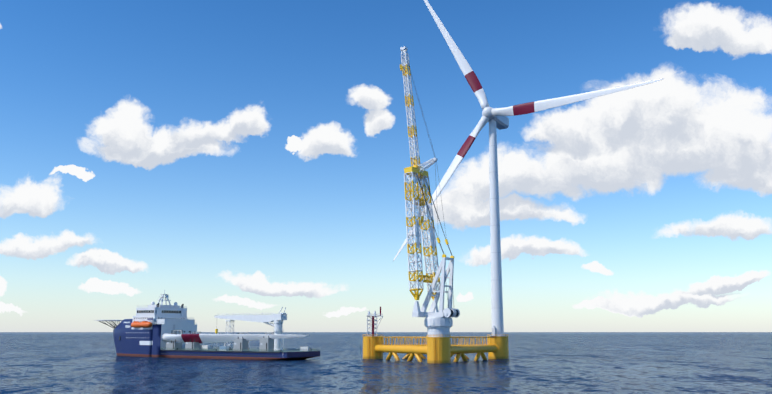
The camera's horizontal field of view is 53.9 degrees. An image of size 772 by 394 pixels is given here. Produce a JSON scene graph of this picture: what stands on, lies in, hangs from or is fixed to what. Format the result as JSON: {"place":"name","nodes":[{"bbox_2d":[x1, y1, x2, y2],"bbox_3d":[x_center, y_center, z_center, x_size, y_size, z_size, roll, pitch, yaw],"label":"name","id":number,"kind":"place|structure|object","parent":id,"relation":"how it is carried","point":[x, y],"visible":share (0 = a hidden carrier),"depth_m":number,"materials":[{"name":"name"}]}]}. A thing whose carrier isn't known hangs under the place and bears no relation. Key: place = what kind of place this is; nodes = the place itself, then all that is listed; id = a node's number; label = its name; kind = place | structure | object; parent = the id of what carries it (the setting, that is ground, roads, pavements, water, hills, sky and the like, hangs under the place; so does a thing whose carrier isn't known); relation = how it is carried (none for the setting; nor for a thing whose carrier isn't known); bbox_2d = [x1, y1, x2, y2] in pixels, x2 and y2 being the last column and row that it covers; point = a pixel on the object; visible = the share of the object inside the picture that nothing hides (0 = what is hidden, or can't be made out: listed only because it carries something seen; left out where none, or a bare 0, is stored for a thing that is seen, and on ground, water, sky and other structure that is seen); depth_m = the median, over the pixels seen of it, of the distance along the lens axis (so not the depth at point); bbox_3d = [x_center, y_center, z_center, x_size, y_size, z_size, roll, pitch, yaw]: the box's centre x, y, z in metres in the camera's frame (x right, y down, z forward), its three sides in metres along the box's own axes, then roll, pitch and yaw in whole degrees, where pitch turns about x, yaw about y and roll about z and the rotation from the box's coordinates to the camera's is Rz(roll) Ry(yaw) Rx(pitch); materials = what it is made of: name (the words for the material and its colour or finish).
{"place":"outdoors","nodes":[
{"label":"outdoors","id":0,"kind":"place"},
{"bbox_2d":[367,307,382,335],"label":"access tower","id":1,"kind":"structure","parent":0,"point":[373,320],"depth_m":484.39,"materials":[{"name":"white metal"}]},
{"bbox_2d":[0,332,771,393],"bbox_3d":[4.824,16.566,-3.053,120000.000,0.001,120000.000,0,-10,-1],"label":"sea water","id":2,"kind":"structure","parent":0,"point":[534,363],"depth_m":355.34,"materials":[{"name":"blue liquid"}]},
{"bbox_2d":[95,290,319,359],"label":"ship","id":3,"kind":"object","parent":2,"relation":"on","point":[161,330],"visible":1,"depth_m":507.32,"materials":[{"name":"white paint"}]},
{"bbox_2d":[362,334,508,363],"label":"floating platform","id":4,"kind":"structure","parent":2,"relation":"on","point":[439,350],"depth_m":457.28,"materials":[{"name":"yellow metal"}]},
{"bbox_2d":[400,46,459,336],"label":"heavy lift crane","id":5,"kind":"object","parent":4,"relation":"on","point":[438,323],"visible":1,"depth_m":431.88,"materials":[{"name":"white paint"}]},
{"bbox_2d":[393,0,662,335],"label":"wind turbine","id":6,"kind":"object","parent":4,"relation":"on","point":[495,118],"visible":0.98,"depth_m":499.65,"materials":[{"name":"white paint"}]},
{"bbox_2d":[0,0,771,331],"label":"sky","id":7,"kind":"structure","parent":0,"point":[222,157],"materials":[{"name":"blue"}]}
]}

